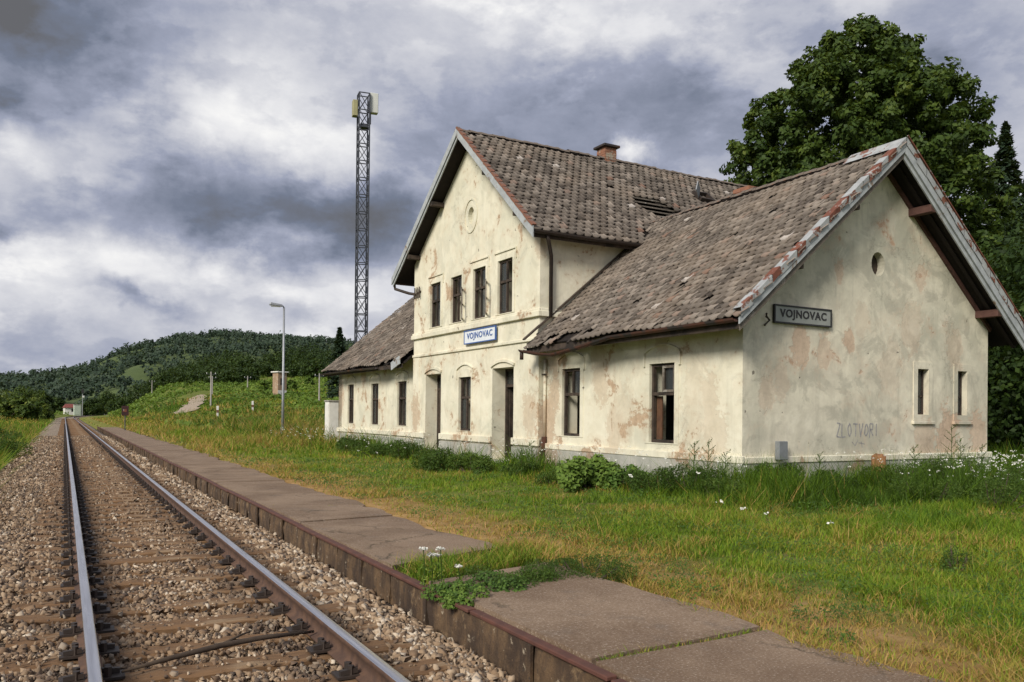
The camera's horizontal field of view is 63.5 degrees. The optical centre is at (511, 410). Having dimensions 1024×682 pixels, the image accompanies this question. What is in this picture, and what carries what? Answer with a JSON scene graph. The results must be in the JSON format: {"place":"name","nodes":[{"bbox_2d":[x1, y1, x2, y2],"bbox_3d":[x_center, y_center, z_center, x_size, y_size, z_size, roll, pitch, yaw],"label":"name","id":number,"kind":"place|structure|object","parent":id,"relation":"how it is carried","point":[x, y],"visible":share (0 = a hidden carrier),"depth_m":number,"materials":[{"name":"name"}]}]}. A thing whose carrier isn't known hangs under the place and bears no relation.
{"place":"outdoors","nodes":[
{"label":"outdoors","id":0,"kind":"place"},
{"bbox_2d":[0,336,334,403],"bbox_3d":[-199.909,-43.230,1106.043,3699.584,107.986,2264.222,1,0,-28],"label":"hill","id":1,"kind":"structure","parent":0,"point":[136,372],"depth_m":749.22,"materials":[{"name":"green plant"}]},
{"bbox_2d":[0,327,360,403],"bbox_3d":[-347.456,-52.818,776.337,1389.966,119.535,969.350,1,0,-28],"label":"forest","id":2,"kind":"object","parent":1,"relation":"on","point":[69,377],"visible":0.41,"depth_m":829.15,"materials":[{"name":"green plant"}]},
{"bbox_2d":[173,395,207,412],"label":"path","id":3,"kind":"structure","parent":0,"point":[190,407],"depth_m":132.07,"materials":[{"name":"beige gravel"}]},
{"bbox_2d":[0,0,1023,373],"label":"sky","id":4,"kind":"structure","parent":0,"point":[167,167],"materials":[{"name":"grey"}]},
{"bbox_2d":[0,376,1023,681],"bbox_3d":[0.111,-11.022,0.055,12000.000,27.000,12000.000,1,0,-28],"label":"ground","id":5,"kind":"structure","parent":0,"point":[908,636],"depth_m":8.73,"materials":[{"name":"green plant"}]},
{"bbox_2d":[0,428,24,440],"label":"shrub","id":6,"kind":"object","parent":5,"relation":"on","point":[10,432],"visible":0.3,"depth_m":40.34,"materials":[{"name":"green plant"}]},
{"bbox_2d":[0,433,33,459],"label":"shrub","id":7,"kind":"object","parent":5,"relation":"on","point":[14,444],"visible":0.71,"depth_m":29.07,"materials":[{"name":"green plant"}]},
{"bbox_2d":[0,397,43,420],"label":"bushy tree","id":8,"kind":"object","parent":5,"relation":"on","point":[25,408],"visible":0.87,"depth_m":102.34,"materials":[{"name":"green plant"}]},
{"bbox_2d":[2,383,51,407],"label":"bushy tree","id":9,"kind":"object","parent":5,"relation":"on","point":[28,394],"visible":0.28,"depth_m":141.78,"materials":[{"name":"green plant"}]},
{"bbox_2d":[31,398,54,419],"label":"bushy tree","id":10,"kind":"object","parent":5,"relation":"on","point":[48,413],"visible":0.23,"depth_m":120.85,"materials":[{"name":"green plant"}]},
{"bbox_2d":[37,390,58,415],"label":"bushy tree","id":11,"kind":"object","parent":5,"relation":"on","point":[53,403],"visible":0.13,"depth_m":200.52,"materials":[{"name":"green plant"}]},
{"bbox_2d":[62,404,72,414],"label":"trackside hut","id":12,"kind":"object","parent":5,"relation":"on","point":[67,408],"visible":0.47,"depth_m":263.27,"materials":[{"name":"white paint"}]},
{"bbox_2d":[73,404,81,415],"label":"equipment cabinet","id":13,"kind":"object","parent":5,"relation":"on","point":[76,409],"visible":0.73,"depth_m":261.32,"materials":[{"name":"white metal"}]},
{"bbox_2d":[81,398,104,415],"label":"bushy tree","id":14,"kind":"object","parent":5,"relation":"on","point":[93,407],"visible":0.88,"depth_m":265.89,"materials":[{"name":"green plant"}]},
{"bbox_2d":[94,389,117,414],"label":"bushy tree","id":15,"kind":"object","parent":5,"relation":"on","point":[103,399],"visible":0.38,"depth_m":285.99,"materials":[{"name":"green plant"}]},
{"bbox_2d":[104,397,132,412],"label":"bushy tree","id":16,"kind":"object","parent":5,"relation":"on","point":[119,402],"visible":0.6,"depth_m":259.54,"materials":[{"name":"green plant"}]},
{"bbox_2d":[120,382,149,401],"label":"bushy tree","id":17,"kind":"object","parent":5,"relation":"on","point":[131,394],"visible":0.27,"depth_m":299.09,"materials":[{"name":"green plant"}]},
{"bbox_2d":[138,377,157,396],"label":"bushy tree","id":18,"kind":"object","parent":5,"relation":"on","point":[148,388],"visible":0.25,"depth_m":291.66,"materials":[{"name":"green plant"}]},
{"bbox_2d":[0,397,319,431],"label":"yellow flower","id":19,"kind":"object","parent":5,"relation":"on","point":[21,422],"visible":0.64,"depth_m":83.16,"materials":[{"name":"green plant"}]},
{"bbox_2d":[155,368,183,385],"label":"bushy tree","id":20,"kind":"object","parent":5,"relation":"on","point":[162,379],"visible":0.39,"depth_m":251.95,"materials":[{"name":"green plant"}]},
{"bbox_2d":[167,366,200,382],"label":"bushy tree","id":21,"kind":"object","parent":5,"relation":"on","point":[180,378],"visible":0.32,"depth_m":240.97,"materials":[{"name":"green plant"}]},
{"bbox_2d":[54,375,338,428],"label":"scrub","id":22,"kind":"object","parent":5,"relation":"on","point":[223,387],"visible":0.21,"depth_m":152.49,"materials":[{"name":"green plant"}]},
{"bbox_2d":[184,366,218,382],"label":"bushy tree","id":23,"kind":"object","parent":5,"relation":"on","point":[192,375],"visible":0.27,"depth_m":230.18,"materials":[{"name":"green plant"}]},
{"bbox_2d":[190,352,227,369],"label":"bushy tree","id":24,"kind":"object","parent":5,"relation":"on","point":[205,361],"visible":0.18,"depth_m":262.05,"materials":[{"name":"green plant"}]},
{"bbox_2d":[196,360,243,382],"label":"bushy tree","id":25,"kind":"object","parent":5,"relation":"on","point":[217,369],"visible":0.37,"depth_m":220.35,"materials":[{"name":"green plant"}]},
{"bbox_2d":[208,349,250,368],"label":"bushy tree","id":26,"kind":"object","parent":5,"relation":"on","point":[226,353],"visible":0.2,"depth_m":254.03,"materials":[{"name":"green plant"}]},
{"bbox_2d":[218,365,259,382],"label":"bushy tree","id":27,"kind":"object","parent":5,"relation":"on","point":[236,374],"visible":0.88,"depth_m":214.46,"materials":[{"name":"green plant"}]},
{"bbox_2d":[222,353,260,372],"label":"bushy tree","id":28,"kind":"object","parent":5,"relation":"on","point":[239,361],"visible":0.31,"depth_m":247.77,"materials":[{"name":"green plant"}]},
{"bbox_2d":[0,416,515,681],"bbox_3d":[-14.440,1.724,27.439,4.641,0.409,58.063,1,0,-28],"label":"ballast","id":29,"kind":"structure","parent":5,"relation":"on","point":[463,663],"depth_m":7.57,"materials":[{"name":"gravel"}]},
{"bbox_2d":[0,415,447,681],"bbox_3d":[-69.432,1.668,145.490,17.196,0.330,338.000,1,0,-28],"label":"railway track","id":30,"kind":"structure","parent":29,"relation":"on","point":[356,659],"depth_m":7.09,"materials":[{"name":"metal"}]},
{"bbox_2d":[121,630,313,672],"bbox_3d":[-1.998,1.591,5.640,1.346,0.065,0.227,1,0,-45],"label":"fallen branch","id":31,"kind":"object","parent":30,"relation":"on","point":[229,642],"visible":1,"depth_m":5.59,"materials":[{"name":"brown wood"}]},
{"bbox_2d":[243,360,276,377],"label":"bushy tree","id":32,"kind":"object","parent":5,"relation":"on","point":[265,369],"visible":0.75,"depth_m":241.91,"materials":[{"name":"green plant"}]},
{"bbox_2d":[254,351,281,368],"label":"bushy tree","id":33,"kind":"object","parent":5,"relation":"on","point":[266,356],"visible":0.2,"depth_m":249.63,"materials":[{"name":"green plant"}]},
{"bbox_2d":[269,302,284,433],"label":"street lamp","id":34,"kind":"object","parent":5,"relation":"on","point":[272,304],"visible":0.84,"depth_m":48.14,"materials":[{"name":"metal"}]},
{"bbox_2d":[271,371,288,394],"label":"transformer tower","id":35,"kind":"structure","parent":5,"relation":"on","point":[277,382],"depth_m":143.75,"materials":[{"name":"brick"}]},
{"bbox_2d":[272,357,303,376],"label":"bushy tree","id":36,"kind":"object","parent":5,"relation":"on","point":[287,362],"visible":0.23,"depth_m":230.71,"materials":[{"name":"green plant"}]},
{"bbox_2d":[285,355,316,377],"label":"bushy tree","id":37,"kind":"object","parent":5,"relation":"on","point":[296,364],"visible":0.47,"depth_m":227.02,"materials":[{"name":"green plant"}]},
{"bbox_2d":[286,342,324,359],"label":"bushy tree","id":38,"kind":"object","parent":5,"relation":"on","point":[296,354],"visible":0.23,"depth_m":246.60,"materials":[{"name":"green plant"}]},
{"bbox_2d":[299,357,329,377],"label":"bushy tree","id":39,"kind":"object","parent":5,"relation":"on","point":[318,365],"visible":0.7,"depth_m":220.50,"materials":[{"name":"green plant"}]},
{"bbox_2d":[300,348,331,360],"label":"bushy tree","id":40,"kind":"object","parent":5,"relation":"on","point":[316,352],"visible":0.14,"depth_m":242.08,"materials":[{"name":"green plant"}]},
{"bbox_2d":[324,400,338,438],"bbox_3d":[-8.092,0.502,37.124,0.520,1.920,0.680,1,0,-29],"label":"cabinet","id":41,"kind":"object","parent":5,"relation":"on","point":[331,411],"visible":0.67,"depth_m":36.87,"materials":[{"name":"white paint"}]},
{"bbox_2d":[323,327,346,398],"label":"spruce tree","id":42,"kind":"object","parent":5,"relation":"on","point":[339,348],"visible":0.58,"depth_m":126.70,"materials":[{"name":"green plant"}]},
{"bbox_2d":[335,435,370,452],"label":"shrub","id":43,"kind":"object","parent":5,"relation":"on","point":[342,442],"visible":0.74,"depth_m":29.25,"materials":[{"name":"green plant"}]},
{"bbox_2d":[352,91,377,345],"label":"lattice mast","id":44,"kind":"object","parent":5,"relation":"on","point":[372,103],"visible":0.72,"depth_m":56.89,"materials":[{"name":"metal"}]},
{"bbox_2d":[350,442,400,456],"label":"shrub","id":45,"kind":"object","parent":5,"relation":"on","point":[375,449],"visible":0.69,"depth_m":26.42,"materials":[{"name":"green plant"}]},
{"bbox_2d":[383,439,424,458],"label":"shrub","id":46,"kind":"object","parent":5,"relation":"on","point":[396,447],"visible":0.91,"depth_m":25.00,"materials":[{"name":"green plant"}]},
{"bbox_2d":[411,447,453,472],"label":"shrub","id":47,"kind":"object","parent":5,"relation":"on","point":[432,459],"visible":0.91,"depth_m":20.35,"materials":[{"name":"green plant"}]},
{"bbox_2d":[444,451,495,473],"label":"shrub","id":48,"kind":"object","parent":5,"relation":"on","point":[465,460],"visible":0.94,"depth_m":19.98,"materials":[{"name":"green plant"}]},
{"bbox_2d":[97,426,944,681],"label":"platform","id":49,"kind":"structure","parent":5,"relation":"on","point":[569,629],"depth_m":6.14,"materials":[{"name":"concrete"}]},
{"bbox_2d":[122,406,128,429],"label":"track board","id":50,"kind":"object","parent":49,"relation":"on","point":[125,411],"visible":0.9,"depth_m":61.57,"materials":[{"name":"metal"}]},
{"bbox_2d":[419,547,427,585],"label":"yarrow plant","id":51,"kind":"object","parent":49,"relation":"on","point":[424,564],"visible":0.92,"depth_m":6.96,"materials":[{"name":"green plant"}]},
{"bbox_2d":[435,546,444,583],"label":"yarrow plant","id":52,"kind":"object","parent":49,"relation":"on","point":[438,548],"visible":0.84,"depth_m":6.98,"materials":[{"name":"green plant"}]},
{"bbox_2d":[434,579,482,594],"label":"shrub","id":53,"kind":"object","parent":49,"relation":"on","point":[443,585],"visible":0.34,"depth_m":6.70,"materials":[{"name":"green plant"}]},
{"bbox_2d":[438,583,489,609],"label":"shrub","id":54,"kind":"object","parent":49,"relation":"on","point":[458,596],"visible":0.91,"depth_m":6.39,"materials":[{"name":"green plant"}]},
{"bbox_2d":[420,569,529,601],"bbox_3d":[-0.286,1.460,6.893,1.019,0.180,0.702,1,0,-28],"label":"shrub","id":55,"kind":"object","parent":49,"relation":"on","point":[493,583],"visible":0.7,"depth_m":6.79,"materials":[{"name":"green plant"}]},
{"bbox_2d":[452,564,544,586],"bbox_3d":[-0.112,1.455,7.253,0.580,0.196,0.852,1,0,-41],"label":"shrub","id":56,"kind":"object","parent":49,"relation":"on","point":[470,572],"visible":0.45,"depth_m":7.24,"materials":[{"name":"green plant"}]},
{"bbox_2d":[509,565,564,587],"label":"shrub","id":57,"kind":"object","parent":49,"relation":"on","point":[546,572],"visible":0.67,"depth_m":7.16,"materials":[{"name":"green plant"}]},
{"bbox_2d":[519,557,597,579],"bbox_3d":[0.380,1.465,7.602,0.704,0.189,0.953,1,0,-12],"label":"shrub","id":58,"kind":"object","parent":49,"relation":"on","point":[574,572],"visible":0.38,"depth_m":7.50,"materials":[{"name":"green plant"}]},
{"bbox_2d":[500,459,541,476],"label":"shrub","id":59,"kind":"object","parent":5,"relation":"on","point":[521,465],"visible":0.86,"depth_m":18.54,"materials":[{"name":"green plant"}]},
{"bbox_2d":[533,466,557,485],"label":"shrub","id":60,"kind":"object","parent":5,"relation":"on","point":[537,479],"visible":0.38,"depth_m":16.57,"materials":[{"name":"green plant"}]},
{"bbox_2d":[555,453,608,491],"bbox_3d":[1.277,1.169,15.598,1.285,0.724,1.038,1,0,-28],"label":"shrub","id":61,"kind":"object","parent":5,"relation":"on","point":[577,472],"visible":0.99,"depth_m":15.32,"materials":[{"name":"green plant"}]},
{"bbox_2d":[526,554,639,582],"bbox_3d":[0.628,1.437,7.550,1.087,0.230,0.652,1,0,14],"label":"shrub","id":62,"kind":"object","parent":5,"relation":"on","point":[614,568],"visible":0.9,"depth_m":7.47,"materials":[{"name":"green plant"}]},
{"bbox_2d":[231,454,1023,646],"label":"clover","id":63,"kind":"object","parent":5,"relation":"on","point":[793,576],"visible":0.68,"depth_m":8.74,"materials":[{"name":"green plant"}]},
{"bbox_2d":[603,461,652,490],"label":"shrub","id":64,"kind":"object","parent":5,"relation":"on","point":[615,473],"visible":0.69,"depth_m":15.22,"materials":[{"name":"green plant"}]},
{"bbox_2d":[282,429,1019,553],"bbox_3d":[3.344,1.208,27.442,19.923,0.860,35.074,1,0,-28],"label":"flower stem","id":65,"kind":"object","parent":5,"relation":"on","point":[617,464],"visible":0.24,"depth_m":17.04,"materials":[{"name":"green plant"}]},
{"bbox_2d":[623,465,679,493],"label":"shrub","id":66,"kind":"object","parent":5,"relation":"on","point":[641,480],"visible":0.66,"depth_m":14.57,"materials":[{"name":"green plant"}]},
{"bbox_2d":[320,126,1023,482],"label":"railway station","id":67,"kind":"object","parent":5,"relation":"on","point":[622,304],"visible":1,"depth_m":18.54,"materials":[{"name":"beige paint"}]},
{"bbox_2d":[349,385,353,422],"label":"window","id":68,"kind":"structure","parent":67,"relation":"in","point":[351,389],"depth_m":35.10,"materials":[{"name":"brown wood"}]},
{"bbox_2d":[372,384,377,423],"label":"window","id":69,"kind":"structure","parent":67,"relation":"in","point":[375,386],"depth_m":32.53,"materials":[{"name":"brown wood"}]},
{"bbox_2d":[399,381,406,425],"bbox_3d":[-3.900,-0.253,29.903,0.088,1.592,0.872,1,0,-29],"label":"window","id":70,"kind":"structure","parent":67,"relation":"in","point":[404,383],"depth_m":29.88,"materials":[{"name":"brown wood"}]},
{"bbox_2d":[432,282,440,326],"bbox_3d":[-2.418,-3.438,26.971,0.088,1.422,0.792,1,0,-29],"label":"window","id":71,"kind":"structure","parent":67,"relation":"in","point":[436,287],"depth_m":27.08,"materials":[{"name":"brown wood"}]},
{"bbox_2d":[437,375,440,448],"bbox_3d":[-2.184,0.053,27.260,0.080,2.476,1.222,1,0,-29],"label":"door","id":72,"kind":"structure","parent":67,"relation":"in","point":[438,376],"depth_m":27.69,"materials":[{"name":"brown wood"}]},
{"bbox_2d":[453,275,461,322],"bbox_3d":[-1.646,-3.437,25.598,0.088,1.422,0.762,1,0,-29],"label":"window","id":73,"kind":"structure","parent":67,"relation":"in","point":[459,278],"depth_m":25.60,"materials":[{"name":"brown wood"}]},
{"bbox_2d":[461,377,470,430],"bbox_3d":[-1.344,-0.201,25.030,0.088,1.612,0.832,1,0,-29],"label":"window","id":74,"kind":"structure","parent":67,"relation":"in","point":[464,399],"depth_m":25.14,"materials":[{"name":"brown wood"}]},
{"bbox_2d":[464,325,496,344],"bbox_3d":[-0.939,-2.183,23.995,0.048,0.409,2.004,1,0,-29],"label":"station sign","id":75,"kind":"object","parent":67,"relation":"attached to","point":[483,334],"visible":1,"depth_m":23.91,"materials":[{"name":"white metal"}]},
{"bbox_2d":[475,267,485,318],"bbox_3d":[-0.883,-3.441,24.243,0.088,1.472,0.792,1,0,-29],"label":"window","id":76,"kind":"structure","parent":67,"relation":"in","point":[483,270],"depth_m":24.22,"materials":[{"name":"brown wood"}]},
{"bbox_2d":[499,258,511,313],"bbox_3d":[-0.118,-3.435,22.883,0.088,1.482,0.832,1,0,-29],"label":"window","id":77,"kind":"structure","parent":67,"relation":"in","point":[504,265],"depth_m":23.04,"materials":[{"name":"brown wood"}]},
{"bbox_2d":[505,369,513,457],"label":"door","id":78,"kind":"structure","parent":67,"relation":"in","point":[509,373],"depth_m":23.60,"materials":[{"name":"brown wood"}]},
{"bbox_2d":[564,368,579,435],"bbox_3d":[1.515,-0.201,20.276,0.088,1.642,0.782,1,0,-29],"label":"window","id":79,"kind":"structure","parent":67,"relation":"in","point":[575,372],"depth_m":20.42,"materials":[{"name":"brown wood"}]},
{"bbox_2d":[651,363,673,442],"bbox_3d":[3.206,-0.154,17.298,0.150,1.652,0.792,1,0,-29],"label":"window","id":80,"kind":"structure","parent":67,"relation":"in","point":[668,368],"depth_m":17.47,"materials":[{"name":"brown wood"}]},
{"bbox_2d":[775,441,787,459],"bbox_3d":[5.064,0.751,15.550,0.235,0.350,0.110,1,0,-29],"label":"meter box","id":81,"kind":"object","parent":67,"relation":"attached to","point":[781,449],"visible":0.9,"depth_m":15.50,"materials":[{"name":"grey metal"}]},
{"bbox_2d":[773,304,831,327],"bbox_3d":[5.625,-1.826,15.984,1.584,0.354,0.049,1,0,-29],"label":"station sign","id":82,"kind":"object","parent":67,"relation":"attached to","point":[800,315],"visible":1,"depth_m":15.95,"materials":[{"name":"grey metal"}]},
{"bbox_2d":[918,369,923,414],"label":"window","id":83,"kind":"structure","parent":67,"relation":"in","point":[920,372],"depth_m":18.01,"materials":[{"name":"brown wood"}]},
{"bbox_2d":[958,372,961,414],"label":"window","id":84,"kind":"structure","parent":67,"relation":"in","point":[959,373],"depth_m":18.69,"materials":[{"name":"brown wood"}]},
{"bbox_2d":[652,462,727,495],"bbox_3d":[3.061,1.194,14.243,1.305,0.620,0.759,0,0,17],"label":"shrub","id":85,"kind":"object","parent":5,"relation":"on","point":[674,484],"visible":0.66,"depth_m":14.28,"materials":[{"name":"green plant"}]},
{"bbox_2d":[695,437,716,492],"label":"tall weed","id":86,"kind":"object","parent":5,"relation":"on","point":[708,459],"visible":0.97,"depth_m":14.05,"materials":[{"name":"green plant"}]},
{"bbox_2d":[695,475,755,499],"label":"shrub","id":87,"kind":"object","parent":5,"relation":"on","point":[715,482],"visible":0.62,"depth_m":13.73,"materials":[{"name":"green plant"}]},
{"bbox_2d":[763,462,805,482],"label":"shrub","id":88,"kind":"object","parent":5,"relation":"on","point":[790,464],"visible":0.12,"depth_m":15.16,"materials":[{"name":"green plant"}]},
{"bbox_2d":[810,469,860,490],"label":"shrub","id":89,"kind":"object","parent":5,"relation":"on","point":[833,472],"visible":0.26,"depth_m":15.20,"materials":[{"name":"green plant"}]},
{"bbox_2d":[719,13,1023,284],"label":"linden tree","id":90,"kind":"object","parent":5,"relation":"on","point":[891,101],"visible":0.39,"depth_m":31.82,"materials":[{"name":"green plant"}]},
{"bbox_2d":[871,453,885,470],"bbox_3d":[7.353,1.332,16.505,0.336,0.963,0.329,1,0,-28],"label":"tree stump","id":91,"kind":"object","parent":5,"relation":"on","point":[878,457],"visible":0.32,"depth_m":16.42,"materials":[{"name":"brown wood"}]},
{"bbox_2d":[859,463,929,486],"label":"shrub","id":92,"kind":"object","parent":5,"relation":"on","point":[890,469],"visible":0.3,"depth_m":15.53,"materials":[{"name":"green plant"}]},
{"bbox_2d":[905,444,927,480],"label":"tall weed","id":93,"kind":"object","parent":5,"relation":"on","point":[914,462],"visible":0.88,"depth_m":13.99,"materials":[{"name":"green plant"}]},
{"bbox_2d":[883,475,966,502],"bbox_3d":[6.701,1.280,13.278,1.184,0.482,1.146,1,0,-28],"label":"shrub","id":94,"kind":"object","parent":5,"relation":"on","point":[947,492],"visible":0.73,"depth_m":13.20,"materials":[{"name":"green plant"}]},
{"bbox_2d":[908,454,965,482],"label":"shrub","id":95,"kind":"object","parent":5,"relation":"on","point":[934,462],"visible":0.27,"depth_m":15.78,"materials":[{"name":"green plant"}]},
{"bbox_2d":[940,543,975,571],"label":"shrub","id":96,"kind":"object","parent":5,"relation":"on","point":[951,559],"visible":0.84,"depth_m":7.85,"materials":[{"name":"green plant"}]},
{"bbox_2d":[967,443,992,493],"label":"tall weed","id":97,"kind":"object","parent":5,"relation":"on","point":[983,457],"visible":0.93,"depth_m":13.94,"materials":[{"name":"green plant"}]},
{"bbox_2d":[953,450,1023,494],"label":"shrub","id":98,"kind":"object","parent":5,"relation":"on","point":[1020,470],"visible":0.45,"depth_m":15.27,"materials":[{"name":"green plant"}]},
{"bbox_2d":[964,195,1023,443],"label":"leafy tree","id":99,"kind":"object","parent":5,"relation":"on","point":[1013,233],"visible":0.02,"depth_m":35.43,"materials":[{"name":"green plant"}]},
{"bbox_2d":[965,468,1023,509],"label":"shrub","id":100,"kind":"object","parent":5,"relation":"on","point":[997,485],"visible":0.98,"depth_m":12.47,"materials":[{"name":"green plant"}]},
{"bbox_2d":[980,220,1023,452],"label":"leafy tree","id":101,"kind":"object","parent":5,"relation":"on","point":[1013,370],"visible":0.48,"depth_m":24.29,"materials":[{"name":"green plant"}]},
{"bbox_2d":[987,120,1023,438],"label":"spruce tree","id":102,"kind":"object","parent":5,"relation":"on","point":[1007,163],"visible":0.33,"depth_m":37.62,"materials":[{"name":"green plant"}]},
{"bbox_2d":[987,238,1023,456],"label":"leafy tree","id":103,"kind":"object","parent":5,"relation":"on","point":[991,440],"visible":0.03,"depth_m":26.14,"materials":[{"name":"green plant"}]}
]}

